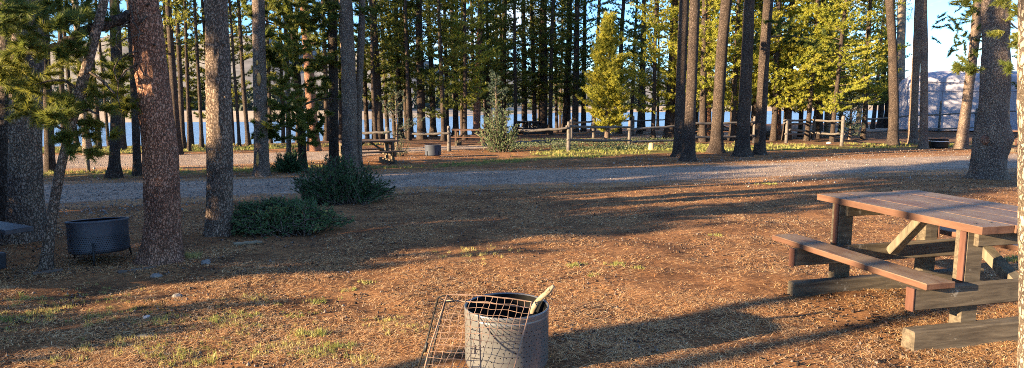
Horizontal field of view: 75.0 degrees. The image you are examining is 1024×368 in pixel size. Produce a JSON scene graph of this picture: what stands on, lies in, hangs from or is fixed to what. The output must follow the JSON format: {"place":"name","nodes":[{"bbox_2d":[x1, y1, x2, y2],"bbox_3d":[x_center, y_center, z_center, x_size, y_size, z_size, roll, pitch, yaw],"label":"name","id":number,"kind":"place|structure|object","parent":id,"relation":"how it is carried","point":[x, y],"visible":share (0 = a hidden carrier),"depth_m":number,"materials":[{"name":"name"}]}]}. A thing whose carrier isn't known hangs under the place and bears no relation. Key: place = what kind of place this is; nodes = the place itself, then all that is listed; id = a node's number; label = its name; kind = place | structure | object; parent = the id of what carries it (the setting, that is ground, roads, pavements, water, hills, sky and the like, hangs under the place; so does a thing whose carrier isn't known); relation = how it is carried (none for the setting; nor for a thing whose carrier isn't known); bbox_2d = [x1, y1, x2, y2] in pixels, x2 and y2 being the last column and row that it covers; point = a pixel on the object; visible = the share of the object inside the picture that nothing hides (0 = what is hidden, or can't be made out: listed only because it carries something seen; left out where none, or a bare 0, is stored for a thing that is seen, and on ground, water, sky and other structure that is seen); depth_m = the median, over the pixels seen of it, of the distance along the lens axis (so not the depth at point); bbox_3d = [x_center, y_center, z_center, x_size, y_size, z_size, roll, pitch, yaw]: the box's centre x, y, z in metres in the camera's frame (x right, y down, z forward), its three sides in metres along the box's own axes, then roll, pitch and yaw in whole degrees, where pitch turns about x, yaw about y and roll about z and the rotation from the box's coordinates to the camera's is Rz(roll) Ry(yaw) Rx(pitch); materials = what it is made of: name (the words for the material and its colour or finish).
{"place":"outdoors","nodes":[
{"label":"outdoors","id":0,"kind":"place"},
{"bbox_2d":[42,110,877,145],"bbox_3d":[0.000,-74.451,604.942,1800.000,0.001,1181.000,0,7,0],"label":"lake water","id":1,"kind":"structure","parent":0,"point":[128,125],"depth_m":72.65,"materials":[{"name":"blue liquid"}]},
{"bbox_2d":[43,127,887,170],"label":"gravel path","id":2,"kind":"structure","parent":0,"point":[238,158],"depth_m":19.25,"materials":[{"name":"beige gravel"}]},
{"bbox_2d":[50,35,884,111],"bbox_3d":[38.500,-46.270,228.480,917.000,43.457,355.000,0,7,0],"label":"hillside","id":3,"kind":"structure","parent":0,"point":[248,63],"depth_m":211.98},
{"bbox_2d":[52,79,878,110],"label":"woodland","id":4,"kind":"object","parent":3,"relation":"on","point":[273,97],"visible":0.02,"depth_m":117.70,"materials":[{"name":"green plant"}]},
{"bbox_2d":[78,105,884,122],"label":"beach","id":5,"kind":"structure","parent":0,"point":[250,115],"depth_m":99.68,"materials":[{"name":"beige sand"}]},
{"bbox_2d":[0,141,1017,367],"bbox_3d":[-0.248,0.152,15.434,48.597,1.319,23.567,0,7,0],"label":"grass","id":6,"kind":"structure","parent":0,"point":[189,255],"depth_m":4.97,"materials":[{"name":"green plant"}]},
{"bbox_2d":[0,122,1018,367],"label":"ground","id":7,"kind":"structure","parent":0,"point":[766,282],"depth_m":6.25,"materials":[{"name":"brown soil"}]},
{"bbox_2d":[0,0,10,221],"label":"pine tree","id":8,"kind":"object","parent":7,"relation":"on","point":[4,100],"visible":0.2,"depth_m":7.62,"materials":[{"name":"brown plant"}]},
{"bbox_2d":[0,221,33,268],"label":"picnic table","id":9,"kind":"object","parent":7,"relation":"on","point":[7,228],"visible":0.94,"depth_m":5.74,"materials":[{"name":"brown wood"}]},
{"bbox_2d":[0,0,45,245],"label":"pine tree","id":10,"kind":"object","parent":7,"relation":"on","point":[25,205],"visible":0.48,"depth_m":6.98,"materials":[{"name":"grey plant"}]},
{"bbox_2d":[43,0,55,172],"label":"pine tree","id":11,"kind":"object","parent":7,"relation":"on","point":[49,164],"visible":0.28,"depth_m":14.49,"materials":[{"name":"brown plant"}]},
{"bbox_2d":[0,0,141,271],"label":"leaning tree","id":12,"kind":"object","parent":7,"relation":"on","point":[68,110],"visible":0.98,"depth_m":5.72,"materials":[{"name":"green plant"}]},
{"bbox_2d":[0,0,185,266],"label":"pine tree","id":13,"kind":"object","parent":7,"relation":"on","point":[161,242],"visible":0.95,"depth_m":6.16,"materials":[{"name":"red plant"}]},
{"bbox_2d":[64,217,131,267],"bbox_3d":[-3.982,0.536,6.407,0.537,0.446,0.572,0,7,0],"label":"fire ring","id":14,"kind":"object","parent":7,"relation":"on","point":[92,236],"visible":1,"depth_m":6.21,"materials":[{"name":"black metal"}]},
{"bbox_2d":[104,0,123,178],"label":"pine tree","id":15,"kind":"object","parent":7,"relation":"on","point":[114,169],"visible":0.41,"depth_m":13.37,"materials":[{"name":"brown plant"}]},
{"bbox_2d":[126,0,142,175],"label":"pine tree","id":16,"kind":"object","parent":7,"relation":"on","point":[137,161],"visible":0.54,"depth_m":13.78,"materials":[{"name":"brown plant"}]},
{"bbox_2d":[122,0,204,104],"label":"pine tree","id":17,"kind":"object","parent":7,"relation":"on","point":[161,7],"visible":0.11,"depth_m":25.94,"materials":[{"name":"green plant"}]},
{"bbox_2d":[162,0,199,154],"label":"pine tree","id":18,"kind":"object","parent":7,"relation":"on","point":[170,27],"visible":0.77,"depth_m":19.70,"materials":[{"name":"brown plant"}]},
{"bbox_2d":[172,0,189,148],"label":"pine tree","id":19,"kind":"object","parent":7,"relation":"on","point":[180,94],"visible":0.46,"depth_m":22.24,"materials":[{"name":"brown plant"}]},
{"bbox_2d":[172,0,194,150],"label":"pine tree","id":20,"kind":"object","parent":7,"relation":"on","point":[189,147],"visible":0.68,"depth_m":21.50,"materials":[{"name":"brown plant"}]},
{"bbox_2d":[174,4,205,144],"bbox_3d":[-12.988,-6.572,26.878,1.828,11.713,2.179,0,7,1],"label":"pine tree","id":21,"kind":"object","parent":7,"relation":"on","point":[193,98],"visible":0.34,"depth_m":27.07,"materials":[{"name":"green plant"}]},
{"bbox_2d":[186,0,204,147],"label":"pine tree","id":22,"kind":"object","parent":7,"relation":"on","point":[201,134],"visible":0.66,"depth_m":23.51,"materials":[{"name":"brown plant"}]},
{"bbox_2d":[173,0,239,118],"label":"pine tree","id":23,"kind":"object","parent":7,"relation":"on","point":[202,17],"visible":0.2,"depth_m":26.77,"materials":[{"name":"green plant"}]},
{"bbox_2d":[199,0,233,236],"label":"pine tree","id":24,"kind":"object","parent":7,"relation":"on","point":[219,171],"visible":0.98,"depth_m":7.27,"materials":[{"name":"grey plant"}]},
{"bbox_2d":[189,0,252,144],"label":"pine tree","id":25,"kind":"object","parent":7,"relation":"on","point":[234,21],"visible":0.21,"depth_m":27.02,"materials":[{"name":"green plant"}]},
{"bbox_2d":[228,0,241,145],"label":"pine tree","id":26,"kind":"object","parent":7,"relation":"on","point":[230,17],"visible":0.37,"depth_m":24.05,"materials":[{"name":"brown plant"}]},
{"bbox_2d":[228,0,252,145],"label":"pine tree","id":27,"kind":"object","parent":7,"relation":"on","point":[239,27],"visible":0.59,"depth_m":24.75,"materials":[{"name":"brown plant"}]},
{"bbox_2d":[236,4,282,142],"bbox_3d":[-9.952,-7.743,26.391,2.044,13.239,2.377,-7,10,-44],"label":"pine tree","id":28,"kind":"object","parent":7,"relation":"on","point":[267,67],"visible":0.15,"depth_m":26.76,"materials":[{"name":"green plant"}]},
{"bbox_2d":[252,0,271,176],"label":"pine tree","id":29,"kind":"object","parent":7,"relation":"on","point":[261,165],"visible":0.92,"depth_m":13.52,"materials":[{"name":"grey plant"}]},
{"bbox_2d":[270,145,308,172],"bbox_3d":[-4.933,-0.511,14.748,0.911,0.752,0.695,0,7,0],"label":"bush","id":30,"kind":"object","parent":7,"relation":"on","point":[290,163],"visible":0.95,"depth_m":14.64,"materials":[{"name":"green plant"}]},
{"bbox_2d":[228,195,354,238],"bbox_3d":[-2.634,0.367,7.877,1.579,0.479,1.215,0,7,0],"label":"juniper bush","id":31,"kind":"object","parent":7,"relation":"on","point":[271,216],"visible":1,"depth_m":7.62,"materials":[{"name":"green plant"}]},
{"bbox_2d":[275,0,325,150],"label":"pine tree","id":32,"kind":"object","parent":7,"relation":"on","point":[309,106],"visible":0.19,"depth_m":21.33,"materials":[{"name":"green plant"}]},
{"bbox_2d":[240,0,382,169],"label":"pine tree","id":33,"kind":"object","parent":7,"relation":"on","point":[292,49],"visible":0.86,"depth_m":14.21,"materials":[{"name":"green plant"}]},
{"bbox_2d":[292,0,357,140],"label":"pine tree","id":34,"kind":"object","parent":7,"relation":"on","point":[326,108],"visible":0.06,"depth_m":27.95,"materials":[{"name":"green plant"}]},
{"bbox_2d":[327,0,338,169],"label":"pine tree","id":35,"kind":"object","parent":7,"relation":"on","point":[333,126],"visible":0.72,"depth_m":14.99,"materials":[{"name":"brown plant"}]},
{"bbox_2d":[290,153,403,205],"bbox_3d":[-2.526,-0.074,10.030,1.766,0.857,1.219,0,7,0],"label":"juniper bush","id":36,"kind":"object","parent":7,"relation":"on","point":[339,186],"visible":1,"depth_m":9.88,"materials":[{"name":"green plant"}]},
{"bbox_2d":[338,0,360,172],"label":"pine tree","id":37,"kind":"object","parent":7,"relation":"on","point":[348,91],"visible":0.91,"depth_m":14.39,"materials":[{"name":"grey plant"}]},
{"bbox_2d":[356,0,365,170],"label":"pine tree","id":38,"kind":"object","parent":7,"relation":"on","point":[360,52],"visible":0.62,"depth_m":14.68,"materials":[{"name":"grey plant"}]},
{"bbox_2d":[338,0,384,138],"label":"pine tree","id":39,"kind":"object","parent":7,"relation":"on","point":[365,102],"visible":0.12,"depth_m":30.91,"materials":[{"name":"green plant"}]},
{"bbox_2d":[339,139,403,163],"bbox_3d":[-3.666,-0.801,16.970,1.514,0.622,1.237,-4,8,-30],"label":"picnic table","id":40,"kind":"object","parent":7,"relation":"on","point":[392,153],"visible":0.69,"depth_m":16.97,"materials":[{"name":"brown wood"}]},
{"bbox_2d":[354,0,393,139],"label":"pine tree","id":41,"kind":"object","parent":7,"relation":"on","point":[371,62],"visible":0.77,"depth_m":27.85,"materials":[{"name":"green plant"}]},
{"bbox_2d":[354,0,403,138],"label":"pine tree","id":42,"kind":"object","parent":7,"relation":"on","point":[379,91],"visible":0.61,"depth_m":28.74,"materials":[{"name":"green plant"}]},
{"bbox_2d":[367,0,403,137],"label":"pine tree","id":43,"kind":"object","parent":7,"relation":"on","point":[386,101],"visible":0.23,"depth_m":32.52,"materials":[{"name":"green plant"}]},
{"bbox_2d":[386,0,416,137],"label":"pine tree","id":44,"kind":"object","parent":7,"relation":"on","point":[399,83],"visible":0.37,"depth_m":30.83,"materials":[{"name":"green plant"}]},
{"bbox_2d":[378,86,425,149],"bbox_3d":[-3.610,-2.026,21.420,1.418,2.280,1.499,6,10,40],"label":"young spruce","id":45,"kind":"object","parent":7,"relation":"on","point":[394,119],"visible":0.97,"depth_m":21.37,"materials":[{"name":"green plant"}]},
{"bbox_2d":[384,0,422,139],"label":"pine tree","id":46,"kind":"object","parent":7,"relation":"on","point":[406,54],"visible":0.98,"depth_m":28.21,"materials":[{"name":"green plant"}]},
{"bbox_2d":[380,8,427,137],"bbox_3d":[-4.950,-8.399,30.573,2.300,12.880,1.990,0,7,-4],"label":"pine tree","id":47,"kind":"object","parent":7,"relation":"on","point":[410,77],"visible":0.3,"depth_m":30.72,"materials":[{"name":"green plant"}]},
{"bbox_2d":[385,0,449,138],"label":"pine tree","id":48,"kind":"object","parent":7,"relation":"on","point":[420,70],"visible":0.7,"depth_m":29.03,"materials":[{"name":"green plant"}]},
{"bbox_2d":[404,0,450,136],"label":"pine tree","id":49,"kind":"object","parent":7,"relation":"on","point":[432,128],"visible":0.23,"depth_m":32.07,"materials":[{"name":"green plant"}]},
{"bbox_2d":[417,0,475,140],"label":"pine tree","id":50,"kind":"object","parent":7,"relation":"on","point":[443,106],"visible":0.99,"depth_m":27.63,"materials":[{"name":"green plant"}]},
{"bbox_2d":[441,0,475,135],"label":"pine tree","id":51,"kind":"object","parent":7,"relation":"on","point":[455,117],"visible":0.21,"depth_m":32.50,"materials":[{"name":"green plant"}]},
{"bbox_2d":[440,0,501,139],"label":"pine tree","id":52,"kind":"object","parent":7,"relation":"on","point":[463,90],"visible":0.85,"depth_m":28.78,"materials":[{"name":"green plant"}]},
{"bbox_2d":[424,294,531,367],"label":"wire grate","id":53,"kind":"object","parent":7,"relation":"on","point":[487,315],"visible":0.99,"depth_m":3.40,"materials":[{"name":"metal"}]},
{"bbox_2d":[453,0,507,136],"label":"pine tree","id":54,"kind":"object","parent":7,"relation":"on","point":[477,104],"visible":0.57,"depth_m":31.20,"materials":[{"name":"green plant"}]},
{"bbox_2d":[466,0,517,134],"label":"pine tree","id":55,"kind":"object","parent":7,"relation":"on","point":[488,27],"visible":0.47,"depth_m":31.64,"materials":[{"name":"green plant"}]},
{"bbox_2d":[481,70,508,129],"bbox_3d":[-0.566,-2.358,21.879,0.994,2.835,0.918,0,7,0],"label":"young spruce","id":56,"kind":"object","parent":7,"relation":"on","point":[497,92],"visible":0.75,"depth_m":21.81,"materials":[{"name":"green plant"}]},
{"bbox_2d":[476,99,520,151],"bbox_3d":[-0.446,-1.765,21.448,1.482,2.033,1.077,0,7,0],"label":"leafy shrub","id":57,"kind":"object","parent":7,"relation":"on","point":[498,140],"visible":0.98,"depth_m":21.32,"materials":[{"name":"green plant"}]},
{"bbox_2d":[464,292,548,367],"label":"fire ring","id":58,"kind":"object","parent":7,"relation":"on","point":[533,352],"visible":0.88,"depth_m":3.58,"materials":[{"name":"grey metal"}]},
{"bbox_2d":[488,0,529,132],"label":"pine tree","id":59,"kind":"object","parent":7,"relation":"on","point":[505,30],"visible":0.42,"depth_m":34.13,"materials":[{"name":"green plant"}]},
{"bbox_2d":[492,0,541,135],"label":"pine tree","id":60,"kind":"object","parent":7,"relation":"on","point":[513,55],"visible":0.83,"depth_m":33.11,"materials":[{"name":"green plant"}]},
{"bbox_2d":[506,1,543,126],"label":"pine tree","id":61,"kind":"object","parent":7,"relation":"on","point":[523,92],"visible":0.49,"depth_m":35.62,"materials":[{"name":"green plant"}]},
{"bbox_2d":[506,0,561,127],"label":"pine tree","id":62,"kind":"object","parent":7,"relation":"on","point":[532,65],"visible":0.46,"depth_m":35.51,"materials":[{"name":"green plant"}]},
{"bbox_2d":[518,0,568,133],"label":"pine tree","id":63,"kind":"object","parent":7,"relation":"on","point":[542,97],"visible":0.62,"depth_m":35.53,"materials":[{"name":"green plant"}]},
{"bbox_2d":[529,0,575,134],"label":"pine tree","id":64,"kind":"object","parent":7,"relation":"on","point":[550,36],"visible":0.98,"depth_m":34.13,"materials":[{"name":"green plant"}]},
{"bbox_2d":[548,0,585,131],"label":"pine tree","id":65,"kind":"object","parent":7,"relation":"on","point":[565,96],"visible":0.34,"depth_m":37.33,"materials":[{"name":"green plant"}]},
{"bbox_2d":[547,0,597,131],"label":"pine tree","id":66,"kind":"object","parent":7,"relation":"on","point":[576,81],"visible":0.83,"depth_m":35.64,"materials":[{"name":"green plant"}]},
{"bbox_2d":[564,0,599,131],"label":"pine tree","id":67,"kind":"object","parent":7,"relation":"on","point":[584,23],"visible":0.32,"depth_m":37.19,"materials":[{"name":"green plant"}]},
{"bbox_2d":[509,136,673,150],"bbox_3d":[4.172,-1.678,26.294,8.617,0.316,9.746,0,7,0],"label":"ground cover","id":68,"kind":"object","parent":7,"relation":"on","point":[618,147],"visible":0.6,"depth_m":23.58,"materials":[{"name":"green plant"}]},
{"bbox_2d":[575,10,633,138],"bbox_3d":[4.020,-4.440,27.922,2.450,5.586,2.374,-5,9,-36],"label":"young pine","id":69,"kind":"object","parent":7,"relation":"on","point":[606,82],"visible":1,"depth_m":27.60,"materials":[{"name":"green plant"}]},
{"bbox_2d":[591,0,651,133],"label":"pine tree","id":70,"kind":"object","parent":7,"relation":"on","point":[621,22],"visible":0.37,"depth_m":35.39,"materials":[{"name":"green plant"}]},
{"bbox_2d":[518,116,754,151],"bbox_3d":[4.809,-1.811,24.168,10.819,1.161,1.505,-5,9,-33],"label":"rail fence","id":71,"kind":"object","parent":7,"relation":"on","point":[568,126],"visible":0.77,"depth_m":23.83,"materials":[{"name":"brown wood"}]},
{"bbox_2d":[622,0,658,133],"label":"pine tree","id":72,"kind":"object","parent":7,"relation":"on","point":[641,87],"visible":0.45,"depth_m":35.54,"materials":[{"name":"green plant"}]},
{"bbox_2d":[619,0,688,139],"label":"pine tree","id":73,"kind":"object","parent":7,"relation":"on","point":[654,48],"visible":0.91,"depth_m":28.17,"materials":[{"name":"green plant"}]},
{"bbox_2d":[640,0,710,139],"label":"pine tree","id":74,"kind":"object","parent":7,"relation":"on","point":[669,120],"visible":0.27,"depth_m":28.69,"materials":[{"name":"green plant"}]},
{"bbox_2d":[670,0,688,156],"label":"pine tree","id":75,"kind":"object","parent":7,"relation":"on","point":[681,66],"visible":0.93,"depth_m":19.01,"materials":[{"name":"brown plant"}]},
{"bbox_2d":[678,0,699,161],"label":"pine tree","id":76,"kind":"object","parent":7,"relation":"on","point":[688,153],"visible":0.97,"depth_m":17.50,"materials":[{"name":"brown plant"}]},
{"bbox_2d":[656,0,729,112],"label":"pine tree","id":77,"kind":"object","parent":7,"relation":"on","point":[672,83],"visible":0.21,"depth_m":28.07,"materials":[{"name":"green plant"}]},
{"bbox_2d":[662,0,741,141],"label":"pine tree","id":78,"kind":"object","parent":7,"relation":"on","point":[704,85],"visible":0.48,"depth_m":26.64,"materials":[{"name":"green plant"}]},
{"bbox_2d":[705,0,731,153],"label":"pine tree","id":79,"kind":"object","parent":7,"relation":"on","point":[716,144],"visible":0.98,"depth_m":20.58,"materials":[{"name":"brown plant"}]},
{"bbox_2d":[698,0,782,140],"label":"pine tree","id":80,"kind":"object","parent":7,"relation":"on","point":[733,101],"visible":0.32,"depth_m":27.77,"materials":[{"name":"green plant"}]},
{"bbox_2d":[731,0,754,156],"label":"pine tree","id":81,"kind":"object","parent":7,"relation":"on","point":[742,146],"visible":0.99,"depth_m":19.22,"materials":[{"name":"brown plant"}]},
{"bbox_2d":[730,0,794,139],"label":"pine tree","id":82,"kind":"object","parent":7,"relation":"on","point":[760,2],"visible":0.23,"depth_m":28.33,"materials":[{"name":"green plant"}]},
{"bbox_2d":[733,0,829,140],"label":"pine tree","id":83,"kind":"object","parent":7,"relation":"on","point":[775,102],"visible":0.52,"depth_m":27.48,"materials":[{"name":"green plant"}]},
{"bbox_2d":[752,0,835,154],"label":"pine tree","id":84,"kind":"object","parent":7,"relation":"on","point":[764,40],"visible":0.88,"depth_m":19.84,"materials":[{"name":"brown plant"}]},
{"bbox_2d":[756,0,838,140],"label":"pine tree","id":85,"kind":"object","parent":7,"relation":"on","point":[787,110],"visible":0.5,"depth_m":27.70,"materials":[{"name":"green plant"}]},
{"bbox_2d":[783,116,845,145],"bbox_3d":[11.807,-2.183,26.919,1.860,1.269,5.074,2,7,13],"label":"rail fence","id":86,"kind":"object","parent":7,"relation":"on","point":[812,131],"visible":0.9,"depth_m":26.63,"materials":[{"name":"beige wood"}]},
{"bbox_2d":[779,0,855,140],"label":"pine tree","id":87,"kind":"object","parent":7,"relation":"on","point":[810,92],"visible":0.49,"depth_m":27.65,"materials":[{"name":"green plant"}]},
{"bbox_2d":[793,0,864,138],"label":"pine tree","id":88,"kind":"object","parent":7,"relation":"on","point":[817,114],"visible":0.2,"depth_m":29.74,"materials":[{"name":"green plant"}]},
{"bbox_2d":[808,0,864,137],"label":"pine tree","id":89,"kind":"object","parent":7,"relation":"on","point":[827,116],"visible":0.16,"depth_m":30.70,"materials":[{"name":"green plant"}]},
{"bbox_2d":[795,0,886,141],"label":"pine tree","id":90,"kind":"object","parent":7,"relation":"on","point":[834,105],"visible":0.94,"depth_m":26.88,"materials":[{"name":"green plant"}]},
{"bbox_2d":[824,69,875,139],"bbox_3d":[14.691,-3.426,28.923,2.178,3.304,2.043,0,7,0],"label":"young spruce","id":91,"kind":"object","parent":7,"relation":"on","point":[849,122],"visible":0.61,"depth_m":28.91,"materials":[{"name":"green plant"}]},
{"bbox_2d":[829,0,911,139],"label":"pine tree","id":92,"kind":"object","parent":7,"relation":"on","point":[871,5],"visible":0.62,"depth_m":28.48,"materials":[{"name":"green plant"}]},
{"bbox_2d":[860,0,898,128],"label":"pine tree","id":93,"kind":"object","parent":7,"relation":"on","point":[874,110],"visible":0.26,"depth_m":42.61,"materials":[{"name":"green plant"}]},
{"bbox_2d":[884,0,900,144],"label":"pine tree","id":94,"kind":"object","parent":7,"relation":"on","point":[893,125],"visible":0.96,"depth_m":24.68,"materials":[{"name":"brown plant"}]},
{"bbox_2d":[772,190,1018,351],"bbox_3d":[3.106,0.545,4.854,1.809,0.797,1.494,-2,7,-14],"label":"picnic table","id":95,"kind":"object","parent":7,"relation":"on","point":[961,289],"visible":0.94,"depth_m":4.46,"materials":[{"name":"brown wood"}]},
{"bbox_2d":[896,0,912,84],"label":"pine tree","id":96,"kind":"object","parent":7,"relation":"on","point":[901,23],"visible":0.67,"depth_m":41.36,"materials":[{"name":"brown plant"}]},
{"bbox_2d":[906,0,920,143],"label":"pine tree","id":97,"kind":"object","parent":7,"relation":"on","point":[912,137],"visible":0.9,"depth_m":25.42,"materials":[{"name":"brown plant"}]},
{"bbox_2d":[917,0,929,148],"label":"pine tree","id":98,"kind":"object","parent":7,"relation":"on","point":[923,143],"visible":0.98,"depth_m":22.78,"materials":[{"name":"brown plant"}]},
{"bbox_2d":[899,71,1017,130],"bbox_3d":[28.526,-4.956,39.351,10.000,3.602,2.784,2,7,14],"label":"covered trailer","id":99,"kind":"object","parent":7,"relation":"on","point":[945,88],"visible":0.35,"depth_m":38.86,"materials":[{"name":"fabric"}]},
{"bbox_2d":[931,0,1014,148],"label":"pine tree","id":100,"kind":"object","parent":7,"relation":"on","point":[974,36],"visible":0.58,"depth_m":22.75,"materials":[{"name":"brown plant"}]},
{"bbox_2d":[949,0,1017,179],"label":"pine tree","id":101,"kind":"object","parent":7,"relation":"on","point":[992,139],"visible":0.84,"depth_m":13.02,"materials":[{"name":"grey plant"}]},
{"bbox_2d":[1016,0,1023,367],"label":"pine tree","id":102,"kind":"object","parent":7,"relation":"on","point":[1020,156],"visible":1,"depth_m":2.98,"materials":[{"name":"brown plant"}]},
{"bbox_2d":[44,146,1016,217],"bbox_3d":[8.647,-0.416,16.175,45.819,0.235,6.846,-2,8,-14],"label":"gravel road","id":103,"kind":"structure","parent":0,"point":[532,182],"depth_m":13.52,"materials":[{"name":"grey gravel"}]},
{"bbox_2d":[49,0,1017,78],"label":"sky","id":104,"kind":"structure","parent":0,"point":[937,52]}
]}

